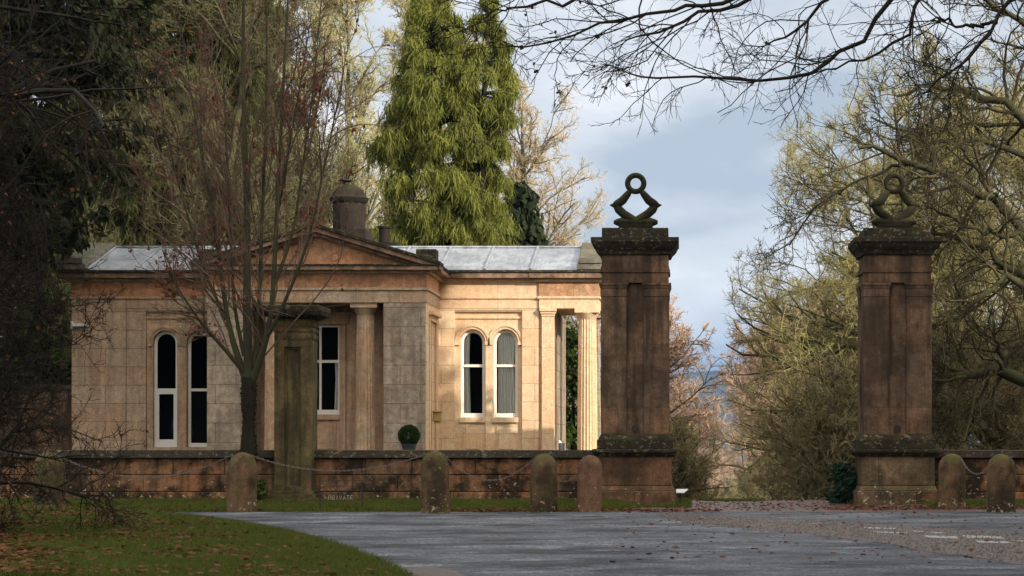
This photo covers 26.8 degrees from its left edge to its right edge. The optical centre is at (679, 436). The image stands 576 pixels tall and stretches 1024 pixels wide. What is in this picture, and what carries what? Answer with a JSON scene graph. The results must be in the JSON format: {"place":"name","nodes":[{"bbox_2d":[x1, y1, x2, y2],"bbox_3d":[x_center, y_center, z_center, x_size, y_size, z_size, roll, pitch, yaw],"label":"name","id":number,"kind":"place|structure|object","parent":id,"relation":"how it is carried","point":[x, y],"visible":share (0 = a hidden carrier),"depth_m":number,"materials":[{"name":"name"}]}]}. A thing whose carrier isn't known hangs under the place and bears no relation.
{"place":"outdoors","nodes":[
{"label":"outdoors","id":0,"kind":"place"},
{"bbox_2d":[34,0,1023,380],"label":"sky","id":1,"kind":"structure","parent":0,"point":[710,179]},
{"bbox_2d":[85,453,1023,511],"bbox_3d":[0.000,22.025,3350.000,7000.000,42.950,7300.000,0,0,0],"label":"ground","id":2,"kind":"structure","parent":0,"point":[977,499],"depth_m":272.07,"materials":[{"name":"brown soil"}]},
{"bbox_2d":[0,3,68,384],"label":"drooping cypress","id":3,"kind":"object","parent":2,"relation":"on","point":[29,103],"depth_m":72.21,"materials":[{"name":"green plant"}]},
{"bbox_2d":[0,385,71,449],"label":"garden wall","id":4,"kind":"structure","parent":2,"relation":"on","point":[65,407],"depth_m":54.90,"materials":[{"name":"brown stone"}]},
{"bbox_2d":[0,252,71,384],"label":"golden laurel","id":5,"kind":"object","parent":2,"relation":"on","point":[68,378],"visible":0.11,"depth_m":62.31,"materials":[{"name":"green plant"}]},
{"bbox_2d":[33,452,64,505],"bbox_3d":[-12.633,0.931,42.766,0.647,1.238,0.648,0,0,33],"label":"stone bollard","id":6,"kind":"object","parent":2,"relation":"on","point":[58,465],"visible":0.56,"depth_m":42.53,"materials":[{"name":"brown stone"}]},
{"bbox_2d":[0,0,124,532],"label":"thorn bush","id":7,"kind":"object","parent":2,"relation":"on","point":[14,214],"visible":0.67,"depth_m":31.62,"materials":[{"name":"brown plant"}]},
{"bbox_2d":[0,46,152,533],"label":"thorn bush","id":8,"kind":"object","parent":2,"relation":"on","point":[6,403],"visible":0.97,"depth_m":28.28,"materials":[{"name":"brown plant"}]},
{"bbox_2d":[0,0,201,314],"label":"dark yew","id":9,"kind":"object","parent":2,"relation":"on","point":[106,72],"visible":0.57,"depth_m":51.83,"materials":[{"name":"green plant"}]},
{"bbox_2d":[0,0,212,304],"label":"overhanging tree","id":10,"kind":"object","parent":2,"relation":"on","point":[11,97],"visible":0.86,"depth_m":32.92,"materials":[{"name":"green plant"}]},
{"bbox_2d":[19,4,202,384],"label":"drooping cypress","id":11,"kind":"object","parent":2,"relation":"on","point":[110,38],"depth_m":68.79,"materials":[{"name":"green plant"}]},
{"bbox_2d":[3,0,286,384],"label":"mossy tree","id":12,"kind":"object","parent":2,"relation":"on","point":[112,235],"visible":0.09,"depth_m":63.41,"materials":[{"name":"green plant"}]},
{"bbox_2d":[84,0,283,245],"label":"drooping cypress","id":13,"kind":"object","parent":2,"relation":"on","point":[130,203],"visible":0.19,"depth_m":64.31,"materials":[{"name":"green plant"}]},
{"bbox_2d":[30,524,356,571],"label":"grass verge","id":14,"kind":"object","parent":2,"relation":"on","point":[179,547],"depth_m":25.93,"materials":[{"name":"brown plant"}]},
{"bbox_2d":[46,0,421,369],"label":"mossy tree","id":15,"kind":"object","parent":2,"relation":"on","point":[228,32],"visible":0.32,"depth_m":62.78,"materials":[{"name":"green plant"}]},
{"bbox_2d":[226,452,256,511],"bbox_3d":[-8.713,0.930,42.535,0.602,1.239,0.594,1,1,-25],"label":"stone bollard","id":16,"kind":"object","parent":2,"relation":"on","point":[242,484],"visible":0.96,"depth_m":42.30,"materials":[{"name":"brown stone"}]},
{"bbox_2d":[55,454,232,478],"bbox_3d":[-10.675,0.594,42.563,3.612,0.495,0.042,0,0,3],"label":"chain","id":17,"kind":"object","parent":16,"relation":"hanging from","point":[152,477],"visible":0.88,"depth_m":42.54,"materials":[{"name":"grey metal"}]},
{"bbox_2d":[174,0,329,240],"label":"drooping cypress","id":18,"kind":"object","parent":2,"relation":"on","point":[263,70],"visible":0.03,"depth_m":70.63,"materials":[{"name":"green plant"}]},
{"bbox_2d":[257,478,269,499],"bbox_3d":[-8.982,1.150,45.589,0.497,0.575,0.622,0,0,0],"label":"ivy sprig","id":19,"kind":"object","parent":2,"relation":"on","point":[261,491],"visible":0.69,"depth_m":45.48,"materials":[{"name":"green plant"}]},
{"bbox_2d":[108,0,420,463],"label":"thin bare tree","id":20,"kind":"object","parent":2,"relation":"on","point":[249,367],"visible":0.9,"depth_m":45.57,"materials":[{"name":"brown plant"}]},
{"bbox_2d":[252,0,312,193],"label":"golden tree","id":21,"kind":"object","parent":2,"relation":"on","point":[288,57],"depth_m":93.50,"materials":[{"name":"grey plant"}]},
{"bbox_2d":[260,305,330,500],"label":"carved pillar","id":22,"kind":"structure","parent":2,"relation":"on","point":[295,395],"depth_m":46.00,"materials":[{"name":"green stone"}]},
{"bbox_2d":[0,450,597,499],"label":"wall","id":23,"kind":"structure","parent":2,"relation":"on","point":[401,480],"depth_m":46.50,"materials":[{"name":"stone"}]},
{"bbox_2d":[55,179,601,449],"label":"gate lodge","id":24,"kind":"structure","parent":2,"relation":"on","point":[451,347],"depth_m":54.68,"materials":[{"name":"stone"}]},
{"bbox_2d":[154,331,176,446],"bbox_3d":[-13.201,-1.222,54.952,0.624,2.986,0.084,0,0,0],"label":"window","id":25,"kind":"structure","parent":24,"relation":"in","point":[158,442],"depth_m":54.92,"materials":[{"name":"white paint"}]},
{"bbox_2d":[188,331,206,446],"bbox_3d":[-12.335,-1.222,54.952,0.624,2.986,0.084,0,0,0],"label":"window","id":26,"kind":"structure","parent":24,"relation":"in","point":[190,444],"depth_m":54.92,"materials":[{"name":"white paint"}]},
{"bbox_2d":[317,325,338,414],"bbox_3d":[-8.983,-1.670,53.425,0.991,2.239,0.070,0,0,0],"label":"window","id":27,"kind":"structure","parent":24,"relation":"in","point":[319,412],"depth_m":53.41,"materials":[{"name":"white paint"}]},
{"bbox_2d":[461,330,484,416],"bbox_3d":[-5.306,-1.620,54.952,0.631,2.251,0.084,0,0,0],"label":"window","id":28,"kind":"structure","parent":24,"relation":"in","point":[463,365],"depth_m":54.92,"materials":[{"name":"white paint"}]},
{"bbox_2d":[494,330,517,416],"bbox_3d":[-4.460,-1.620,54.952,0.631,2.251,0.084,0,0,0],"label":"window","id":29,"kind":"structure","parent":24,"relation":"in","point":[496,365],"depth_m":54.92,"materials":[{"name":"white paint"}]},
{"bbox_2d":[319,480,362,508],"bbox_3d":[-6.847,1.208,43.248,1.048,0.685,0.030,0,0,-43],"label":"bench","id":30,"kind":"object","parent":2,"relation":"on","point":[320,486],"visible":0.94,"depth_m":43.18,"materials":[{"name":"wood"}]},
{"bbox_2d":[288,0,403,227],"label":"golden tree","id":31,"kind":"object","parent":2,"relation":"on","point":[349,147],"visible":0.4,"depth_m":79.69,"materials":[{"name":"yellow plant"}]},
{"bbox_2d":[272,0,422,228],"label":"golden tree","id":32,"kind":"object","parent":2,"relation":"on","point":[373,206],"visible":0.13,"depth_m":79.97,"materials":[{"name":"brown plant"}]},
{"bbox_2d":[398,424,420,449],"bbox_3d":[-6.405,0.123,50.602,0.555,0.853,0.566,0,0,0],"label":"topiary ball","id":33,"kind":"object","parent":2,"relation":"on","point":[409,440],"visible":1,"depth_m":50.46,"materials":[{"name":"plant"}]},
{"bbox_2d":[362,0,493,231],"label":"golden tree","id":34,"kind":"object","parent":2,"relation":"on","point":[394,57],"visible":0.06,"depth_m":89.05,"materials":[{"name":"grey plant"}]},
{"bbox_2d":[421,451,449,512],"bbox_3d":[-4.794,0.918,41.945,0.568,1.265,0.579,-1,0,8],"label":"stone bollard","id":35,"kind":"object","parent":2,"relation":"on","point":[435,482],"visible":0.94,"depth_m":41.71,"materials":[{"name":"brown stone"}]},
{"bbox_2d":[248,453,427,471],"bbox_3d":[-6.752,0.509,42.158,3.706,0.378,0.042,0,0,9],"label":"chain","id":36,"kind":"object","parent":35,"relation":"hanging from","point":[339,470],"visible":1,"depth_m":42.14,"materials":[{"name":"grey metal"}]},
{"bbox_2d":[369,22,510,231],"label":"golden tree","id":37,"kind":"object","parent":2,"relation":"on","point":[506,23],"visible":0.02,"depth_m":97.28,"materials":[{"name":"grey plant"}]},
{"bbox_2d":[356,0,526,245],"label":"weeping cypress","id":38,"kind":"object","parent":2,"relation":"on","point":[425,107],"visible":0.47,"depth_m":71.01,"materials":[{"name":"green plant"}]},
{"bbox_2d":[443,0,527,244],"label":"weeping cypress","id":39,"kind":"object","parent":2,"relation":"on","point":[503,96],"visible":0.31,"depth_m":71.73,"materials":[{"name":"green plant"}]},
{"bbox_2d":[0,497,1023,575],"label":"grass","id":40,"kind":"structure","parent":2,"relation":"on","point":[338,557],"depth_m":27.78,"materials":[{"name":"green plant"}]},
{"bbox_2d":[0,497,1023,575],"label":"leaf litter","id":41,"kind":"object","parent":2,"relation":"on","point":[3,545],"visible":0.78,"depth_m":29.08,"materials":[{"name":"brown plant"}]},
{"bbox_2d":[503,176,575,409],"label":"dark fir","id":42,"kind":"object","parent":2,"relation":"on","point":[525,202],"visible":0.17,"depth_m":77.47,"materials":[{"name":"green plant"}]},
{"bbox_2d":[474,69,611,390],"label":"cream tree","id":43,"kind":"object","parent":2,"relation":"on","point":[522,161],"visible":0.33,"depth_m":81.67,"materials":[{"name":"grey plant"}]},
{"bbox_2d":[530,454,557,512],"bbox_3d":[-2.688,0.944,42.331,0.551,1.213,0.563,-1,-1,41],"label":"stone bollard","id":44,"kind":"object","parent":2,"relation":"on","point":[543,489],"visible":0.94,"depth_m":42.11,"materials":[{"name":"stone"}]},
{"bbox_2d":[443,454,535,480],"bbox_3d":[-3.731,0.606,42.052,1.851,0.551,0.042,0,0,-12],"label":"chain","id":45,"kind":"object","parent":44,"relation":"hanging from","point":[488,479],"visible":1,"depth_m":42.05,"materials":[{"name":"grey metal"}]},
{"bbox_2d":[500,169,587,425],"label":"cream tree","id":46,"kind":"object","parent":2,"relation":"on","point":[564,315],"visible":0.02,"depth_m":88.47,"materials":[{"name":"grey plant"}]},
{"bbox_2d":[559,440,564,449],"bbox_3d":[-3.192,0.320,57.000,0.280,0.459,0.280,0,0,0],"label":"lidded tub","id":47,"kind":"object","parent":2,"relation":"on","point":[561,446],"visible":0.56,"depth_m":56.90,"materials":[{"name":"plastic"}]},
{"bbox_2d":[563,243,600,449],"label":"cream tree","id":48,"kind":"object","parent":2,"relation":"on","point":[573,321],"visible":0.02,"depth_m":92.35,"materials":[{"name":"grey plant"}]},
{"bbox_2d":[566,321,600,449],"bbox_3d":[-3.206,-1.242,62.915,2.188,4.468,2.158,0,0,0],"label":"laurel bush","id":49,"kind":"object","parent":2,"relation":"on","point":[571,369],"visible":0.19,"depth_m":62.64,"materials":[{"name":"green plant"}]},
{"bbox_2d":[576,455,601,511],"bbox_3d":[-1.783,0.959,42.488,0.516,1.183,0.515,1,1,-17],"label":"stone bollard","id":50,"kind":"object","parent":2,"relation":"on","point":[589,488],"visible":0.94,"depth_m":42.28,"materials":[{"name":"brown stone"}]},
{"bbox_2d":[591,228,678,505],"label":"gate pier","id":51,"kind":"structure","parent":2,"relation":"on","point":[634,452],"depth_m":46.01,"materials":[{"name":"stone"}]},
{"bbox_2d":[610,173,661,227],"bbox_3d":[-0.951,-5.184,46.750,1.139,1.205,0.234,0,0,0],"label":"ring finial","id":52,"kind":"object","parent":51,"relation":"on","point":[627,219],"visible":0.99,"depth_m":46.68,"materials":[{"name":"stone"}]},
{"bbox_2d":[568,294,730,449],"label":"pink twig tree","id":53,"kind":"object","parent":2,"relation":"on","point":[677,344],"visible":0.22,"depth_m":90.75,"materials":[{"name":"grey plant"}]},
{"bbox_2d":[676,489,687,503],"bbox_3d":[0.068,1.308,45.340,0.256,0.385,0.280,0,0,0],"label":"ground sign","id":54,"kind":"object","parent":2,"relation":"on","point":[679,491],"visible":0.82,"depth_m":45.30,"materials":[{"name":"plastic"}]},
{"bbox_2d":[673,459,725,499],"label":"scrub bush","id":55,"kind":"object","parent":2,"relation":"on","point":[711,492],"visible":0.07,"depth_m":95.03,"materials":[{"name":"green plant"}]},
{"bbox_2d":[669,413,743,499],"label":"scrub bush","id":56,"kind":"object","parent":2,"relation":"on","point":[684,460],"visible":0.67,"depth_m":65.64,"materials":[{"name":"green plant"}]},
{"bbox_2d":[399,0,1015,153],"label":"beech tree","id":57,"kind":"object","parent":2,"relation":"on","point":[872,24],"visible":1,"depth_m":21.42,"materials":[{"name":"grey plant"}]},
{"bbox_2d":[669,380,749,497],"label":"pink twig tree","id":58,"kind":"object","parent":2,"relation":"on","point":[712,426],"visible":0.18,"depth_m":134.00,"materials":[{"name":"grey plant"}]},
{"bbox_2d":[697,434,737,497],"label":"pink twig tree","id":59,"kind":"object","parent":2,"relation":"on","point":[718,475],"visible":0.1,"depth_m":199.56,"materials":[{"name":"grey plant"}]},
{"bbox_2d":[707,484,742,498],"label":"scrub bush","id":60,"kind":"object","parent":2,"relation":"on","point":[731,492],"visible":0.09,"depth_m":150.13,"materials":[{"name":"brown plant"}]},
{"bbox_2d":[713,405,767,498],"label":"pink twig tree","id":61,"kind":"object","parent":2,"relation":"on","point":[723,479],"visible":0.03,"depth_m":214.76,"materials":[{"name":"grey plant"}]},
{"bbox_2d":[713,363,771,477],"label":"pink twig tree","id":62,"kind":"object","parent":2,"relation":"on","point":[741,398],"visible":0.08,"depth_m":160.02,"materials":[{"name":"grey plant"}]},
{"bbox_2d":[702,324,794,497],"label":"pink twig tree","id":63,"kind":"object","parent":2,"relation":"on","point":[731,430],"visible":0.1,"depth_m":130.22,"materials":[{"name":"grey plant"}]},
{"bbox_2d":[726,460,785,499],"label":"scrub bush","id":64,"kind":"object","parent":2,"relation":"on","point":[763,495],"visible":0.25,"depth_m":124.98,"materials":[{"name":"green plant"}]},
{"bbox_2d":[698,277,836,492],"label":"mossy tree","id":65,"kind":"object","parent":2,"relation":"on","point":[750,443],"visible":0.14,"depth_m":99.56,"materials":[{"name":"green plant"}]},
{"bbox_2d":[727,440,822,499],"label":"scrub bush","id":66,"kind":"object","parent":2,"relation":"on","point":[756,481],"visible":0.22,"depth_m":91.86,"materials":[{"name":"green plant"}]},
{"bbox_2d":[713,283,842,444],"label":"pink twig tree","id":67,"kind":"object","parent":2,"relation":"on","point":[733,344],"visible":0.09,"depth_m":104.22,"materials":[{"name":"grey plant"}]},
{"bbox_2d":[723,301,833,499],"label":"pink twig tree","id":68,"kind":"object","parent":2,"relation":"on","point":[763,399],"visible":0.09,"depth_m":92.58,"materials":[{"name":"grey plant"}]},
{"bbox_2d":[756,372,828,495],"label":"scrub bush","id":69,"kind":"object","parent":2,"relation":"on","point":[774,466],"visible":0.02,"depth_m":84.07,"materials":[{"name":"green plant"}]},
{"bbox_2d":[751,406,851,499],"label":"scrub bush","id":70,"kind":"object","parent":2,"relation":"on","point":[806,490],"visible":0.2,"depth_m":73.94,"materials":[{"name":"green plant"}]},
{"bbox_2d":[749,348,862,499],"bbox_3d":[4.518,-0.158,61.541,5.031,4.882,5.643,0,0,0],"label":"scrub bush","id":71,"kind":"object","parent":2,"relation":"on","point":[826,418],"visible":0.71,"depth_m":61.16,"materials":[{"name":"green plant"}]},
{"bbox_2d":[827,460,857,503],"bbox_3d":[3.771,1.092,47.310,0.989,1.170,1.178,0,0,0],"label":"broadleaf shrub","id":72,"kind":"object","parent":2,"relation":"on","point":[844,487],"visible":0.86,"depth_m":47.06,"materials":[{"name":"green plant"}]},
{"bbox_2d":[720,77,996,445],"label":"mossy tree","id":73,"kind":"object","parent":2,"relation":"on","point":[779,299],"visible":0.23,"depth_m":73.02,"materials":[{"name":"green plant"}]},
{"bbox_2d":[788,333,954,493],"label":"scrub bush","id":74,"kind":"object","parent":2,"relation":"on","point":[836,339],"visible":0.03,"depth_m":70.03,"materials":[{"name":"green plant"}]},
{"bbox_2d":[761,209,984,473],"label":"mossy tree","id":75,"kind":"object","parent":2,"relation":"on","point":[840,251],"visible":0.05,"depth_m":83.42,"materials":[{"name":"green plant"}]},
{"bbox_2d":[734,0,1023,449],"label":"old oak","id":76,"kind":"object","parent":2,"relation":"on","point":[1000,369],"visible":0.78,"depth_m":55.41,"materials":[{"name":"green plant"}]},
{"bbox_2d":[734,26,1023,466],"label":"mossy tree","id":77,"kind":"object","parent":2,"relation":"on","point":[850,300],"visible":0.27,"depth_m":67.48,"materials":[{"name":"green plant"}]},
{"bbox_2d":[848,228,942,505],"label":"gate pier","id":78,"kind":"structure","parent":2,"relation":"on","point":[895,452],"depth_m":46.01,"materials":[{"name":"stone"}]},
{"bbox_2d":[868,173,919,227],"bbox_3d":[4.715,-5.184,46.750,1.139,1.205,0.234,0,0,0],"label":"ring finial","id":79,"kind":"object","parent":78,"relation":"on","point":[902,219],"visible":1,"depth_m":46.68,"materials":[{"name":"stone"}]},
{"bbox_2d":[781,26,1023,436],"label":"mossy tree","id":80,"kind":"object","parent":2,"relation":"on","point":[1019,297],"visible":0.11,"depth_m":74.39,"materials":[{"name":"green plant"}]},
{"bbox_2d":[836,315,1023,457],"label":"scrub bush","id":81,"kind":"object","parent":2,"relation":"on","point":[939,412],"visible":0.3,"depth_m":57.28,"materials":[{"name":"green plant"}]},
{"bbox_2d":[852,126,1023,449],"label":"mossy tree","id":82,"kind":"object","parent":2,"relation":"on","point":[866,211],"depth_m":91.16,"materials":[{"name":"green plant"}]},
{"bbox_2d":[938,454,965,508],"bbox_3d":[5.595,0.949,43.752,0.567,1.202,0.574,0,0,16],"label":"stone bollard","id":83,"kind":"object","parent":2,"relation":"on","point":[951,488],"visible":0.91,"depth_m":43.53,"materials":[{"name":"brown stone"}]},
{"bbox_2d":[960,456,993,474],"bbox_3d":[5.992,0.582,42.961,0.041,0.388,1.512,0,0,-19],"label":"chain","id":84,"kind":"object","parent":83,"relation":"hanging from","point":[971,471],"visible":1,"depth_m":43.01,"materials":[{"name":"grey metal"}]},
{"bbox_2d":[924,81,1023,435],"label":"mossy tree","id":85,"kind":"object","parent":2,"relation":"on","point":[1018,161],"visible":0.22,"depth_m":66.47,"materials":[{"name":"green plant"}]},
{"bbox_2d":[932,304,1023,449],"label":"scrub bush","id":86,"kind":"object","parent":2,"relation":"on","point":[1017,403],"visible":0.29,"depth_m":58.89,"materials":[{"name":"green plant"}]},
{"bbox_2d":[932,295,1023,449],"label":"scrub bush","id":87,"kind":"object","parent":2,"relation":"on","point":[1022,304],"visible":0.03,"depth_m":62.92,"materials":[{"name":"green plant"}]},
{"bbox_2d":[934,450,1023,498],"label":"wall","id":88,"kind":"structure","parent":2,"relation":"on","point":[976,461],"depth_m":46.51,"materials":[{"name":"stone"}]},
{"bbox_2d":[986,454,1015,512],"bbox_3d":[6.388,0.947,42.323,0.577,1.206,0.585,-2,2,-41],"label":"stone bollard","id":89,"kind":"object","parent":2,"relation":"on","point":[1001,496],"visible":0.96,"depth_m":42.09,"materials":[{"name":"brown stone"}]},
{"bbox_2d":[175,512,1023,575],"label":"road","id":90,"kind":"structure","parent":0,"point":[544,544],"depth_m":29.86,"materials":[{"name":"grey asphalt"}]},
{"bbox_2d":[404,566,464,575],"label":"path gravel","id":91,"kind":"structure","parent":90,"relation":"on","point":[427,571],"depth_m":23.57,"materials":[{"name":"grey gravel"}]},
{"bbox_2d":[458,514,840,523],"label":"faded road markings","id":92,"kind":"object","parent":90,"relation":"on","point":[499,514],"visible":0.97,"depth_m":40.75,"materials":[{"name":"paint"}]},
{"bbox_2d":[648,512,1023,564],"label":"road gravel","id":93,"kind":"structure","parent":90,"relation":"on","point":[952,541],"depth_m":32.19,"materials":[{"name":"gravel"}]},
{"bbox_2d":[863,527,1022,542],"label":"road markings","id":94,"kind":"object","parent":93,"relation":"on","point":[931,536],"visible":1,"depth_m":31.77,"materials":[{"name":"paint"}]},
{"bbox_2d":[566,371,983,454],"bbox_3d":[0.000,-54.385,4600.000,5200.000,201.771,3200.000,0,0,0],"label":"hills","id":95,"kind":"structure","parent":0,"point":[712,374],"depth_m":4122.80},
{"bbox_2d":[605,500,1023,511],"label":"drive","id":96,"kind":"structure","parent":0,"point":[797,508],"depth_m":44.28,"materials":[{"name":"grey gravel"}]}
]}

